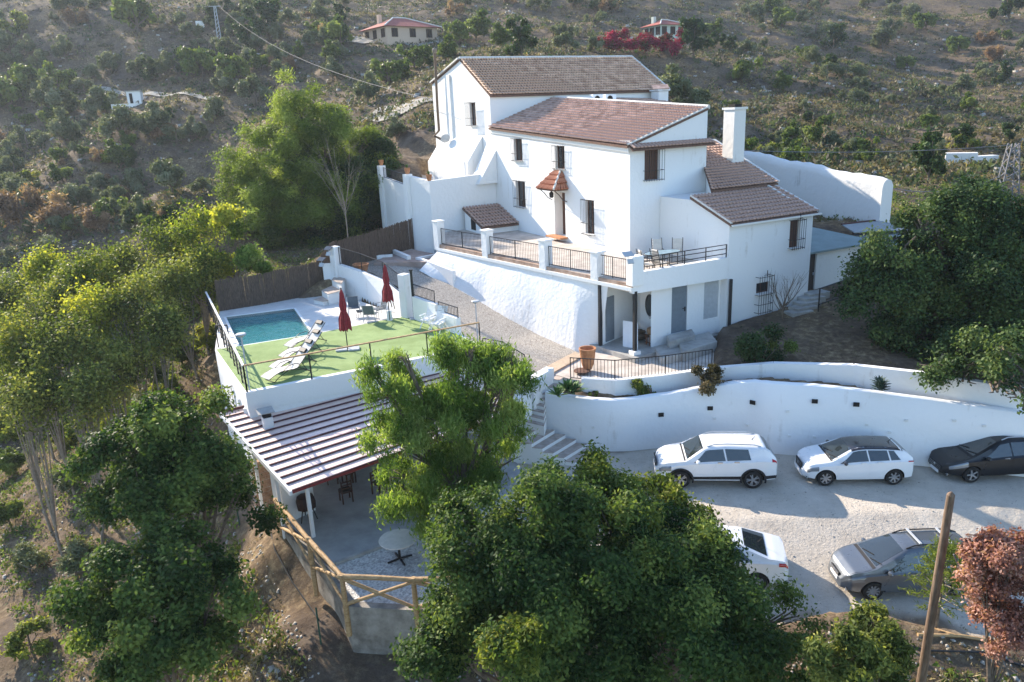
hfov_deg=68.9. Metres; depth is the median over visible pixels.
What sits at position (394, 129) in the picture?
olive tree
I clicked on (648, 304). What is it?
oval mirror
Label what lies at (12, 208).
dry bush
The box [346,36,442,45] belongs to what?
villa road
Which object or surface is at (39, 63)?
olive tree
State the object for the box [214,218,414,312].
reed fence
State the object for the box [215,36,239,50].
olive tree
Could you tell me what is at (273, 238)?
evergreen shrub
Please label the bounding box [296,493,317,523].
octagonal barbecue
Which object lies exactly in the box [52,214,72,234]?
olive tree
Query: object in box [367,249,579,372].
cobbled ramp
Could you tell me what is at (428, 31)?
window
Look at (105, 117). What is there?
olive tree
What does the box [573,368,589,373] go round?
fire pit cover
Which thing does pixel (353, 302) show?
garden armchair
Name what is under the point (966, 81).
olive tree
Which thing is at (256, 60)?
round tree
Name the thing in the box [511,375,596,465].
stone stairs
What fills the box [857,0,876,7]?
olive tree
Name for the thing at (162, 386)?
yellow bush
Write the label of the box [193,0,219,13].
grey bush
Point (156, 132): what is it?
dry bush
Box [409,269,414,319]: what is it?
black post
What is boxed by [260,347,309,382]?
sun lounger
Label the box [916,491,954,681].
leaning pole
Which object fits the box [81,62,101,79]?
grey bush
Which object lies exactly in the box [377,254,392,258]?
wall
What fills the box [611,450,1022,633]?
car park pebbles
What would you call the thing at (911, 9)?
grey bush
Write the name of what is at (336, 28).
round tree
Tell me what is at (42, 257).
sparse tree
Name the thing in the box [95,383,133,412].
yellow bush
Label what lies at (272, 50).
olive tree
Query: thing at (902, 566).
side window
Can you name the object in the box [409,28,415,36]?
window
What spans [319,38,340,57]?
round tree
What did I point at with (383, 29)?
window
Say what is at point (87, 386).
sparse tree
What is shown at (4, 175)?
olive tree
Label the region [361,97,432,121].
gravel road
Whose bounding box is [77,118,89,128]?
grey bush
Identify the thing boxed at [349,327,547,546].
pepper tree
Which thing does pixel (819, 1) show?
dry bush
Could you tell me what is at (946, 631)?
fallen pole
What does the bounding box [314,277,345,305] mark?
deck steps
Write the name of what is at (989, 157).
ruined wall
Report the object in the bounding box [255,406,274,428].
roof vent
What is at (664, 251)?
balcony table
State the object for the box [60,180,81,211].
grey bush
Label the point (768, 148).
grey bush
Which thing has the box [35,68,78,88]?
round tree
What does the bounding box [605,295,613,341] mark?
narrow door
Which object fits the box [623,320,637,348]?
white board
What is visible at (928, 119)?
round tree
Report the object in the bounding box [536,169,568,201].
door canopy
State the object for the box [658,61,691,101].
olive tree
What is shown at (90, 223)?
dry bush
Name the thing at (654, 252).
balcony chair
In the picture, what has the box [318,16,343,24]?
grey bush
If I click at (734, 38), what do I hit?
clipped cypress
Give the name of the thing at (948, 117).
grey bush
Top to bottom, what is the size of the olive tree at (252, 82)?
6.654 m
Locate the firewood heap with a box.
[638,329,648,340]
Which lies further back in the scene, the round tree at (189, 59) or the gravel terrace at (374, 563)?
the round tree at (189, 59)
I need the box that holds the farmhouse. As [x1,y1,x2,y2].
[428,47,821,330]
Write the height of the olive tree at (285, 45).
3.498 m
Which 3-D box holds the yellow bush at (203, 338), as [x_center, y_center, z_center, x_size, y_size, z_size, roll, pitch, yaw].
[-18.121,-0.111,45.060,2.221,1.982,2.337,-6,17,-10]
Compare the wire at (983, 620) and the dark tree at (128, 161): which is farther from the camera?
the dark tree at (128, 161)
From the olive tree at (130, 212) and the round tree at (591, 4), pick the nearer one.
the olive tree at (130, 212)
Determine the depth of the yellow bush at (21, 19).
167.58 m
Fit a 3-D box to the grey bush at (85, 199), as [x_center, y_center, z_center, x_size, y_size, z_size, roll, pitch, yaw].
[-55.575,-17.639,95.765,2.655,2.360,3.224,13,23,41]
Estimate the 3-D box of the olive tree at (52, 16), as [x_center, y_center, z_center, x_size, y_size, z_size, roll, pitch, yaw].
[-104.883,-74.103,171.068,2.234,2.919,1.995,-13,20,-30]
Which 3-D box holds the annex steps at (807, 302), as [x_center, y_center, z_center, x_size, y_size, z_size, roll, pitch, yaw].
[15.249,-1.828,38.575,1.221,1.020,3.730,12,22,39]
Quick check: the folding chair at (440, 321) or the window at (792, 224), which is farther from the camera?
the window at (792, 224)
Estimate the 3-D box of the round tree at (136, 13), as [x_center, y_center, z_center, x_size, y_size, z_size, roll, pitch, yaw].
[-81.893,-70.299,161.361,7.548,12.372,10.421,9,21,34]
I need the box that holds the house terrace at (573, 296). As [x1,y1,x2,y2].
[419,219,732,362]
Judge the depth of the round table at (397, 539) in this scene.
24.18 m
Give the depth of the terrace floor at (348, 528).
27.20 m
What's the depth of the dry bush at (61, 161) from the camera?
109.35 m
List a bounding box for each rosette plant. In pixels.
[547,378,588,396]
[870,375,890,391]
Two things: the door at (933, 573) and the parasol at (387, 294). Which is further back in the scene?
the parasol at (387, 294)
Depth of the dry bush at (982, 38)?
180.40 m
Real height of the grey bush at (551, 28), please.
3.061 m
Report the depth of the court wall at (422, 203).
51.69 m
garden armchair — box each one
[346,296,360,314]
[361,305,379,322]
[371,300,386,317]
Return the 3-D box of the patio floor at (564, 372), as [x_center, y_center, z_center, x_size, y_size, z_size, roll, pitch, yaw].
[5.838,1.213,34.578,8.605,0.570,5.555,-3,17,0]
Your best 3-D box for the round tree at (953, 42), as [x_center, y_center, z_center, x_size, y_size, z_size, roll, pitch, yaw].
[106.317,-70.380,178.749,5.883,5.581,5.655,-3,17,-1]
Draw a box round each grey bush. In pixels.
[0,72,9,78]
[0,153,25,179]
[0,245,20,262]
[0,254,12,266]
[2,174,23,197]
[2,176,42,194]
[5,128,50,148]
[10,539,52,573]
[21,428,46,441]
[23,210,33,216]
[30,232,66,262]
[34,214,63,231]
[41,467,94,493]
[43,612,79,635]
[53,535,97,579]
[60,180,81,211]
[70,77,94,94]
[73,197,93,206]
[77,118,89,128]
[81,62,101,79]
[85,106,98,117]
[86,0,100,9]
[86,172,109,189]
[93,99,111,112]
[96,49,123,71]
[120,389,142,414]
[122,166,141,171]
[151,124,191,146]
[158,9,187,25]
[178,21,204,36]
[189,39,207,46]
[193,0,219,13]
[210,36,218,51]
[238,47,251,65]
[262,20,284,41]
[298,28,308,35]
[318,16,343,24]
[465,10,488,32]
[525,0,551,10]
[549,25,556,35]
[552,22,579,38]
[582,9,607,23]
[596,0,619,10]
[726,71,750,80]
[740,1,765,21]
[757,23,766,31]
[758,143,788,155]
[778,3,790,9]
[798,99,808,109]
[801,45,822,62]
[803,19,833,36]
[805,32,816,38]
[808,0,820,11]
[810,61,846,77]
[837,86,870,102]
[845,76,859,83]
[845,137,857,152]
[848,62,868,79]
[878,16,904,31]
[880,93,903,102]
[884,2,904,15]
[901,1,921,20]
[934,139,947,157]
[938,113,954,123]
[975,68,994,80]
[1014,37,1023,51]
[1015,115,1023,122]
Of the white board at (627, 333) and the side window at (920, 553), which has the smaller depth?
the side window at (920, 553)
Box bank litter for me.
[193,533,1023,681]
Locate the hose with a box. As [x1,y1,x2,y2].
[271,533,318,618]
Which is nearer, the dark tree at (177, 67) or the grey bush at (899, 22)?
the dark tree at (177, 67)
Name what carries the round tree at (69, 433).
on the ground at (798, 528)
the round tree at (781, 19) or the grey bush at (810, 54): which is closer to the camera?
the grey bush at (810, 54)
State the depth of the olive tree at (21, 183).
96.21 m
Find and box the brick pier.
[247,459,273,513]
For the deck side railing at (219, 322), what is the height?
1.205 m
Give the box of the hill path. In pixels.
[68,84,210,99]
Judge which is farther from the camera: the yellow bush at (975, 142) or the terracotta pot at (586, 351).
the yellow bush at (975, 142)
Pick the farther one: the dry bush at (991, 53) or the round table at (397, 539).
the dry bush at (991, 53)
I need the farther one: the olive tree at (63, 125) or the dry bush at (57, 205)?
the olive tree at (63, 125)
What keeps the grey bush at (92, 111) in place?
on the ground at (798, 528)
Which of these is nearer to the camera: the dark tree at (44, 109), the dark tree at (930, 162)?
the dark tree at (930, 162)
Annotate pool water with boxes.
[227,311,308,345]
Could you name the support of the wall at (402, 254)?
on the paving
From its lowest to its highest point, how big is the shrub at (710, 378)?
1.418 m
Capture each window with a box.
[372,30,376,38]
[381,28,384,37]
[391,27,397,36]
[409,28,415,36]
[426,29,431,37]
[471,103,475,124]
[516,139,522,160]
[518,181,525,206]
[558,146,564,168]
[588,200,593,233]
[644,150,657,179]
[656,26,659,34]
[662,26,666,33]
[670,26,674,33]
[756,282,767,292]
[789,220,797,247]
[884,553,918,573]
[918,552,946,568]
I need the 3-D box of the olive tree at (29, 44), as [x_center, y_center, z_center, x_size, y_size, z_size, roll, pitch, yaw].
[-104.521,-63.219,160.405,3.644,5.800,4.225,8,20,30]
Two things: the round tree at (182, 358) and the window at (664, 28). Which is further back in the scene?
the window at (664, 28)
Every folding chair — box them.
[419,307,434,329]
[429,305,447,332]
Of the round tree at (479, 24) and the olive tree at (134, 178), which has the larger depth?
the round tree at (479, 24)
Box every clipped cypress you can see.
[709,31,719,43]
[718,32,726,45]
[722,35,731,47]
[728,35,737,47]
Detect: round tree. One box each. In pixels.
[0,75,30,107]
[0,269,41,297]
[0,307,40,332]
[0,439,40,476]
[0,498,24,525]
[4,60,55,90]
[7,23,21,36]
[9,105,21,112]
[13,113,36,123]
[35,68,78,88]
[35,103,57,124]
[42,420,73,444]
[46,163,73,182]
[48,147,67,161]
[57,416,69,428]
[59,214,85,232]
[65,416,88,438]
[77,144,89,154]
[89,196,127,217]
[101,96,111,111]
[102,137,130,166]
[103,399,120,414]
[109,0,159,32]
[111,369,136,383]
[118,130,137,144]
[136,213,167,231]
[139,355,160,381]
[150,364,180,388]
[167,336,194,364]
[174,45,216,76]
[212,52,252,79]
[223,15,240,29]
[248,49,270,70]
[290,40,304,56]
[303,21,312,30]
[311,20,329,32]
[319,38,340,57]
[324,13,354,44]
[368,57,414,83]
[393,43,436,68]
[436,33,457,61]
[442,18,469,42]
[464,8,490,40]
[488,21,513,48]
[513,14,522,22]
[587,0,595,10]
[704,17,724,37]
[724,99,740,104]
[730,56,763,80]
[744,136,758,149]
[761,0,782,11]
[769,6,796,20]
[771,7,792,29]
[772,69,792,90]
[777,145,809,160]
[781,131,803,150]
[783,121,802,138]
[795,45,813,57]
[802,119,823,143]
[817,115,832,124]
[825,147,840,161]
[842,143,857,152]
[852,149,881,161]
[853,45,861,52]
[854,136,880,150]
[893,55,917,68]
[910,11,938,29]
[919,113,940,127]
[944,35,970,53]
[960,91,978,111]
[997,30,1012,37]
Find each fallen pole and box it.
[917,633,994,641]
[935,628,980,640]
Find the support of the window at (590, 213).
in the farmhouse
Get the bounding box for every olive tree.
[0,28,14,53]
[0,139,22,158]
[0,171,20,189]
[1,48,24,63]
[8,124,30,144]
[15,32,36,55]
[16,181,40,196]
[17,191,34,207]
[23,81,41,99]
[23,217,36,234]
[24,48,47,69]
[27,73,80,112]
[33,48,49,57]
[45,106,82,146]
[48,11,58,21]
[49,0,70,10]
[50,34,73,60]
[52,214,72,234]
[65,214,90,234]
[66,141,77,153]
[68,0,84,8]
[77,184,100,204]
[80,85,118,113]
[98,103,144,137]
[98,113,119,133]
[99,184,128,201]
[104,56,118,70]
[107,168,147,197]
[108,197,124,215]
[120,192,153,228]
[120,217,135,232]
[125,55,157,78]
[139,100,171,134]
[146,157,187,191]
[153,48,176,75]
[182,115,208,141]
[188,176,217,192]
[201,95,224,123]
[209,18,217,27]
[209,68,236,96]
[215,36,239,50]
[221,23,232,36]
[226,10,248,24]
[227,0,256,13]
[233,73,272,104]
[240,3,257,19]
[246,30,265,51]
[264,43,288,65]
[269,59,291,76]
[277,7,300,24]
[278,41,292,52]
[301,34,309,44]
[304,30,317,45]
[309,1,326,17]
[312,0,331,5]
[315,25,334,45]
[320,55,343,80]
[325,39,348,53]
[340,0,349,5]
[352,70,381,102]
[384,114,406,141]
[460,0,472,5]
[551,31,579,51]
[566,0,583,7]
[586,35,605,52]
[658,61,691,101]
[671,88,713,115]
[736,39,757,53]
[759,36,767,44]
[766,130,782,142]
[798,8,814,21]
[821,0,829,6]
[824,130,839,142]
[829,138,842,145]
[855,76,871,88]
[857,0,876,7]
[870,19,895,50]
[885,0,902,3]
[922,105,936,114]
[931,85,946,95]
[946,72,976,95]
[975,62,997,74]
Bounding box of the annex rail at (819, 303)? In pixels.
[817,279,845,311]
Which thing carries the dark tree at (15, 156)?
on the ground at (798, 528)
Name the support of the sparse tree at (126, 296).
on the ground at (798, 528)
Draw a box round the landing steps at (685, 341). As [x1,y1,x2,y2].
[655,329,716,364]
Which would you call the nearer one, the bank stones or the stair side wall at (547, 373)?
the bank stones
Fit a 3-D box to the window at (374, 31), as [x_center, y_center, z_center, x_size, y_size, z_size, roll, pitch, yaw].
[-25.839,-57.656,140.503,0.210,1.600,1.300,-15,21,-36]
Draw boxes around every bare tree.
[304,131,373,237]
[769,269,807,320]
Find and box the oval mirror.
[645,294,650,316]
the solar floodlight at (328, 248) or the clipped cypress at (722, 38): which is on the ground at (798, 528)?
the clipped cypress at (722, 38)
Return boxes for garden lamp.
[236,332,249,389]
[471,300,478,339]
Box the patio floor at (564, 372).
[554,351,713,383]
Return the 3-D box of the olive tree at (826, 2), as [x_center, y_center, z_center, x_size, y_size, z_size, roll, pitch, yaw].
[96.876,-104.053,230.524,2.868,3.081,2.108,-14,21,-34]
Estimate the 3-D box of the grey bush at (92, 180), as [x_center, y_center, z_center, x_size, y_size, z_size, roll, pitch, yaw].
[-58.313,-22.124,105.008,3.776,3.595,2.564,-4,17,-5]
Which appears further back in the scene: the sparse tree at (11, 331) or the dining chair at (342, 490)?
the sparse tree at (11, 331)
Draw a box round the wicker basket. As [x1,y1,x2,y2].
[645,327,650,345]
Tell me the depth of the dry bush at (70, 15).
168.13 m
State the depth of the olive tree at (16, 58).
157.80 m
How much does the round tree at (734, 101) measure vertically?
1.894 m
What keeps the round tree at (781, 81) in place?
on the ground at (798, 528)
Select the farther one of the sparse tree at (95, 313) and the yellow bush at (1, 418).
the yellow bush at (1, 418)
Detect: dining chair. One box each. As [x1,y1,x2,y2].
[338,479,353,504]
[341,472,356,483]
[370,468,387,495]
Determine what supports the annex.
on the ground at (798, 528)
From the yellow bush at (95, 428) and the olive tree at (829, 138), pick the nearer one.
the yellow bush at (95, 428)
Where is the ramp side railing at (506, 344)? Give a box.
[482,338,524,360]
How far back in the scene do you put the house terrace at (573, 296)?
37.15 m
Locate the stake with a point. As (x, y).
(318, 625)
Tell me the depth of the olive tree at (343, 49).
134.91 m
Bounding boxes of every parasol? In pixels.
[336,288,359,351]
[382,263,394,320]
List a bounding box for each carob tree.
[37,499,262,681]
[51,381,288,619]
[383,452,669,681]
[539,459,836,681]
[828,171,1023,414]
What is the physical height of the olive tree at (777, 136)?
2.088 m
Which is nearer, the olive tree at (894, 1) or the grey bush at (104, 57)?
the grey bush at (104, 57)
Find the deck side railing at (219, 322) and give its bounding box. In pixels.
[205,291,247,391]
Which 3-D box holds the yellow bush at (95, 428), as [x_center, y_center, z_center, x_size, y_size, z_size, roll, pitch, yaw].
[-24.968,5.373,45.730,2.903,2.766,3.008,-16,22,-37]
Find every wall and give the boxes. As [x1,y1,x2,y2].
[270,474,315,522]
[277,524,437,654]
[323,246,412,317]
[377,165,496,253]
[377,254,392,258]
[393,249,410,259]
[412,284,460,334]
[416,254,455,285]
[513,367,553,434]
[545,379,1023,476]
[581,361,1023,409]
[744,151,892,222]
[945,152,977,163]
[977,155,998,161]
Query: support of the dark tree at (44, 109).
on the ground at (798, 528)
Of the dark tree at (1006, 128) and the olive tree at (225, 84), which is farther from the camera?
the olive tree at (225, 84)
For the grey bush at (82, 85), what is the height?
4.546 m
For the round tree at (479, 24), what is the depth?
139.19 m
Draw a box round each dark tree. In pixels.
[9,154,25,171]
[41,105,50,111]
[122,145,138,166]
[138,56,156,83]
[160,203,181,231]
[163,107,176,120]
[172,46,185,73]
[202,5,217,23]
[216,46,231,57]
[218,0,230,13]
[231,20,260,48]
[240,0,281,42]
[332,0,350,19]
[503,16,539,55]
[678,14,712,57]
[795,14,801,21]
[802,110,812,121]
[820,20,848,52]
[821,53,838,64]
[908,128,948,181]
[949,121,974,147]
[987,0,1023,20]
[990,60,1014,86]
[1000,120,1020,141]
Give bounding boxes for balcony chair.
[636,249,653,269]
[649,248,667,268]
[651,238,664,261]
[671,237,682,262]
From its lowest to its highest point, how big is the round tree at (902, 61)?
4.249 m
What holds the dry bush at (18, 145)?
on the ground at (798, 528)
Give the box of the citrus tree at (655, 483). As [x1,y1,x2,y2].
[566,437,723,537]
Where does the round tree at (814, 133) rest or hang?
on the ground at (798, 528)
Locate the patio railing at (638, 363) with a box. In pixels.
[570,349,712,379]
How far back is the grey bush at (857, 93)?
109.78 m
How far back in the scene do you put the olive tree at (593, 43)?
122.95 m
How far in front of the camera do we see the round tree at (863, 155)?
74.60 m
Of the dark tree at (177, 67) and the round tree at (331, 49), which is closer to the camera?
the round tree at (331, 49)
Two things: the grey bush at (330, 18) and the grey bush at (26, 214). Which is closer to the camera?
the grey bush at (26, 214)
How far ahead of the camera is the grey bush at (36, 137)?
125.70 m
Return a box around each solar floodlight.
[316,257,325,266]
[323,246,332,255]
[621,251,634,264]
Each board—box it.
[195,21,204,26]
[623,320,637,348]
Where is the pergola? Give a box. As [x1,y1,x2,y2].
[219,372,498,538]
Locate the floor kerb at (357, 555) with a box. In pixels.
[335,510,480,565]
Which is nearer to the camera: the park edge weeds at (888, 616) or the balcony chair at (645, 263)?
the park edge weeds at (888, 616)
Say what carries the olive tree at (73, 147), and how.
on the ground at (798, 528)
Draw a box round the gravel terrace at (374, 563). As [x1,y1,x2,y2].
[291,492,534,604]
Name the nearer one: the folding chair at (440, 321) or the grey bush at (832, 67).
the folding chair at (440, 321)
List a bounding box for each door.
[129,93,132,102]
[458,161,464,176]
[562,193,565,233]
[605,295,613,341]
[671,285,686,332]
[808,254,814,289]
[881,572,920,590]
[920,573,949,588]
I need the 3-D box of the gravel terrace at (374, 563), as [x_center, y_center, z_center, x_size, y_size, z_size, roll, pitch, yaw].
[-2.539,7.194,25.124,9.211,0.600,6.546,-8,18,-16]
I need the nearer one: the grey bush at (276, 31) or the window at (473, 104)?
the window at (473, 104)
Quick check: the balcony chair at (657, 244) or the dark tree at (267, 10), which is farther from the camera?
the dark tree at (267, 10)
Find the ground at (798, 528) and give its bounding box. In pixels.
[0,0,1023,681]
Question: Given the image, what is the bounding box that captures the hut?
[125,90,143,107]
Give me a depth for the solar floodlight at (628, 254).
33.19 m
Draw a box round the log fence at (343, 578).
[273,497,442,636]
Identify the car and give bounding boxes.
[653,431,777,488]
[682,525,788,589]
[794,435,913,485]
[828,527,977,599]
[928,436,1023,482]
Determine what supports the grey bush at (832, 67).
on the ground at (798, 528)
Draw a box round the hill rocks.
[7,0,1023,273]
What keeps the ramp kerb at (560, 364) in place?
on the cobbled ramp
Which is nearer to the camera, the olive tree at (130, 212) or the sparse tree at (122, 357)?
the sparse tree at (122, 357)
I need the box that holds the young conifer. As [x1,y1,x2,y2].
[897,533,975,627]
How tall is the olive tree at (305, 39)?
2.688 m
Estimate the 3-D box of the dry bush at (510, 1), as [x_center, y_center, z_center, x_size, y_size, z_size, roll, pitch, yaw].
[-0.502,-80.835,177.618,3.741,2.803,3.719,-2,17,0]
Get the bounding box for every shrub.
[217,204,324,251]
[588,390,598,396]
[631,378,650,395]
[639,387,656,393]
[691,361,724,396]
[732,317,787,363]
[764,338,800,355]
[950,522,1023,681]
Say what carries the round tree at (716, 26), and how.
on the ground at (798, 528)
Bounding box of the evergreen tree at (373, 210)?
[300,134,404,245]
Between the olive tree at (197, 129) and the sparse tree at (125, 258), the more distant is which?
the olive tree at (197, 129)
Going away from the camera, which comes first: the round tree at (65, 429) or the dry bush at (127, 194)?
the round tree at (65, 429)
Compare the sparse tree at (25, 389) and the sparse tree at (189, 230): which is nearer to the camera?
the sparse tree at (25, 389)
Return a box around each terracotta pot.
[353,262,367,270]
[404,164,409,173]
[426,170,431,180]
[579,345,595,368]
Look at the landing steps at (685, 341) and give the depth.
34.93 m
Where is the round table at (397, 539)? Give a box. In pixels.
[379,529,416,565]
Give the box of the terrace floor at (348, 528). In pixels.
[290,432,528,562]
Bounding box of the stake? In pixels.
[315,607,321,644]
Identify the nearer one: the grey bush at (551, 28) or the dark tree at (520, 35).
the dark tree at (520, 35)
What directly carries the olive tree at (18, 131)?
on the ground at (798, 528)
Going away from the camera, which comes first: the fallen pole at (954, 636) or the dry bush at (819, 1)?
the fallen pole at (954, 636)
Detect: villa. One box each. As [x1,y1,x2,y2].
[358,15,441,45]
[640,17,684,39]
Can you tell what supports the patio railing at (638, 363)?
on the wall at (898, 379)
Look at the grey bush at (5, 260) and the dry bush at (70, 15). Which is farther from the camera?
the dry bush at (70, 15)
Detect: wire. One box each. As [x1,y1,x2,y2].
[228,14,431,99]
[744,145,1007,152]
[893,173,1006,191]
[953,554,1007,669]
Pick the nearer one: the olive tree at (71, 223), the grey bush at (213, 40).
the olive tree at (71, 223)
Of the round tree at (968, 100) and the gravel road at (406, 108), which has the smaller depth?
the gravel road at (406, 108)
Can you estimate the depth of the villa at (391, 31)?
140.39 m
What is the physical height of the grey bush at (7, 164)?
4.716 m
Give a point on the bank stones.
(941, 642)
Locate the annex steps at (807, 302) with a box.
[784,289,829,316]
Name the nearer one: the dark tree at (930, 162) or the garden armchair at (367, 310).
the garden armchair at (367, 310)
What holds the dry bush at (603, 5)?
on the ground at (798, 528)
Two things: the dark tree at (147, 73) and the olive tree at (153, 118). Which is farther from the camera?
the dark tree at (147, 73)
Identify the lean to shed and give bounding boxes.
[462,203,518,233]
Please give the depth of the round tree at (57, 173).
104.56 m
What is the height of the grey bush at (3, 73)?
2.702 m
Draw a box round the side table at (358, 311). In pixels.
[356,309,368,319]
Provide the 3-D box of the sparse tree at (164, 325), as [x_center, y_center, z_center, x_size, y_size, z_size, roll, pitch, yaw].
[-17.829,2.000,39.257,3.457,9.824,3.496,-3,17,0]
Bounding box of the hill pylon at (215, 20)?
[209,6,220,38]
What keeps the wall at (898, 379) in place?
on the ground at (798, 528)
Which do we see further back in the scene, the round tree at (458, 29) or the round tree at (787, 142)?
the round tree at (458, 29)
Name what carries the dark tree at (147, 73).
on the ground at (798, 528)
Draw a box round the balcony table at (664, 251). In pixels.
[644,249,680,267]
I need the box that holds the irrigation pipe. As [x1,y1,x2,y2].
[833,645,1023,666]
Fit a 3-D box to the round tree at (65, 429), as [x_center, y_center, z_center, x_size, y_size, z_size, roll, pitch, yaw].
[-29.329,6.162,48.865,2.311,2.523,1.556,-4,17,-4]
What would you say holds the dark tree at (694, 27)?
on the ground at (798, 528)
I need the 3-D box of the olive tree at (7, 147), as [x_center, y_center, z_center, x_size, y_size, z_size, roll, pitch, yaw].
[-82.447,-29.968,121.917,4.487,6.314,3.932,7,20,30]
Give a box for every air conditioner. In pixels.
[590,94,602,98]
[603,94,615,98]
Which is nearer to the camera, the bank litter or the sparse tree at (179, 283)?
the bank litter
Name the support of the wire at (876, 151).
attached to the lattice pylon at (1013, 164)
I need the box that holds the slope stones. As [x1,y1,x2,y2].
[0,189,1009,681]
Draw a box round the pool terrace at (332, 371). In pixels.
[215,296,483,458]
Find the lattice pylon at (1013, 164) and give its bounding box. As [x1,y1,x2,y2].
[995,143,1020,196]
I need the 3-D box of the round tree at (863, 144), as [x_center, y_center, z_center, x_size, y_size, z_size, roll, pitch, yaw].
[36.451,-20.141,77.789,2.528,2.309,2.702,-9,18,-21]
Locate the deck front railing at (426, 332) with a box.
[243,322,480,378]
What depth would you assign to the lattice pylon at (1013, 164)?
57.51 m
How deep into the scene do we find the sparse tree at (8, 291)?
44.50 m
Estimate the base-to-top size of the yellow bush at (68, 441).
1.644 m
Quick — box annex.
[808,220,906,289]
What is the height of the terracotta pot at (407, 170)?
0.710 m
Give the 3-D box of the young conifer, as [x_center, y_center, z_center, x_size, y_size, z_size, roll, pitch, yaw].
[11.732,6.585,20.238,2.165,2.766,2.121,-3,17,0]
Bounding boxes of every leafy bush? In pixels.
[474,610,553,681]
[797,619,914,681]
[830,595,918,681]
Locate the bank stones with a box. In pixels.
[179,533,1023,681]
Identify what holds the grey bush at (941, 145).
on the ground at (798, 528)
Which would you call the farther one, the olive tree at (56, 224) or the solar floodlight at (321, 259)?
the olive tree at (56, 224)
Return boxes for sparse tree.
[0,227,73,415]
[0,260,54,459]
[0,276,76,498]
[0,303,59,531]
[0,358,71,556]
[9,297,110,523]
[14,264,102,447]
[31,235,140,413]
[46,346,127,544]
[48,273,137,431]
[55,324,170,422]
[67,236,155,392]
[87,259,185,399]
[95,214,188,369]
[128,291,198,394]
[135,247,215,381]
[139,194,227,324]
[176,232,234,355]
[193,185,250,279]
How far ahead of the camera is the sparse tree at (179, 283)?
41.47 m
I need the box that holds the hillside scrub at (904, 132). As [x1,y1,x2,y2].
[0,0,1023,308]
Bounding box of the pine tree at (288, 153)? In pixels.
[206,67,396,248]
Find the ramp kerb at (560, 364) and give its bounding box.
[540,352,579,372]
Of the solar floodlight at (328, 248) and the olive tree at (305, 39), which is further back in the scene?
the olive tree at (305, 39)
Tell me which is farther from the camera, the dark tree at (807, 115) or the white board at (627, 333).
the dark tree at (807, 115)
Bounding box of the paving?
[373,250,433,268]
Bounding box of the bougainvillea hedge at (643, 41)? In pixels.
[597,27,685,55]
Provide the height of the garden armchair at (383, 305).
0.946 m
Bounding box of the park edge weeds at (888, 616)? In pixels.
[758,377,1023,656]
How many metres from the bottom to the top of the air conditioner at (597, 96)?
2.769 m
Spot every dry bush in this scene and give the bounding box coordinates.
[0,130,7,141]
[0,181,47,227]
[11,143,23,151]
[23,189,76,232]
[57,158,65,165]
[61,6,89,26]
[72,205,102,231]
[82,211,113,232]
[89,147,107,161]
[111,183,134,198]
[147,122,178,139]
[155,205,166,215]
[267,55,280,65]
[281,55,297,70]
[444,0,464,15]
[503,0,516,3]
[593,0,620,10]
[806,0,822,8]
[974,29,999,43]
[980,43,1006,60]
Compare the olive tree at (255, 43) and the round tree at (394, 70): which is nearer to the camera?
the round tree at (394, 70)
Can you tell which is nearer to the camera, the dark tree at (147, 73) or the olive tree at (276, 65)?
the olive tree at (276, 65)
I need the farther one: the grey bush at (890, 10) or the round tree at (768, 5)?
the grey bush at (890, 10)
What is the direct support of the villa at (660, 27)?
on the ground at (798, 528)
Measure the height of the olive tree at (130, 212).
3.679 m
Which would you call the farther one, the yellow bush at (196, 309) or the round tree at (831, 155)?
the round tree at (831, 155)
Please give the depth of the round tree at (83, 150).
110.26 m
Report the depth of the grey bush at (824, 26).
181.95 m
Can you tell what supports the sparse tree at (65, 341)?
on the ground at (798, 528)
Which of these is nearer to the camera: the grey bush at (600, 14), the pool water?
the pool water
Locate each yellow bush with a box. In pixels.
[0,9,28,30]
[0,402,15,431]
[0,414,25,443]
[0,615,53,661]
[17,168,42,180]
[50,431,77,449]
[73,407,105,442]
[92,154,109,163]
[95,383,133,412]
[100,401,131,430]
[121,382,187,417]
[183,304,202,318]
[191,323,217,349]
[754,140,781,150]
[945,130,982,149]
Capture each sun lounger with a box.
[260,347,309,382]
[268,338,315,372]
[278,329,321,356]
[284,320,326,347]
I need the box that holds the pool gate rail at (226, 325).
[215,324,230,347]
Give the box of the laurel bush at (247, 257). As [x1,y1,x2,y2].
[230,237,274,281]
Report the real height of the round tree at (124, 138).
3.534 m
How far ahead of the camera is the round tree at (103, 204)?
86.53 m
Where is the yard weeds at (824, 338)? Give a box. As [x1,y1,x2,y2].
[720,304,925,368]
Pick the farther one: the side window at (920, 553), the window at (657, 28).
the window at (657, 28)
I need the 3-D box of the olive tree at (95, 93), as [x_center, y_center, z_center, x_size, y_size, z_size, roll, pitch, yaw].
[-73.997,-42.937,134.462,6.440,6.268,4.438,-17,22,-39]
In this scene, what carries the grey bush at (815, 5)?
on the ground at (798, 528)
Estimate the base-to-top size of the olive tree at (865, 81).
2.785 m
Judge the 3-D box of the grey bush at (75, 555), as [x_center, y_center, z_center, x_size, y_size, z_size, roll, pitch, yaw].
[-20.201,10.475,35.135,2.050,2.740,2.882,-7,18,-15]

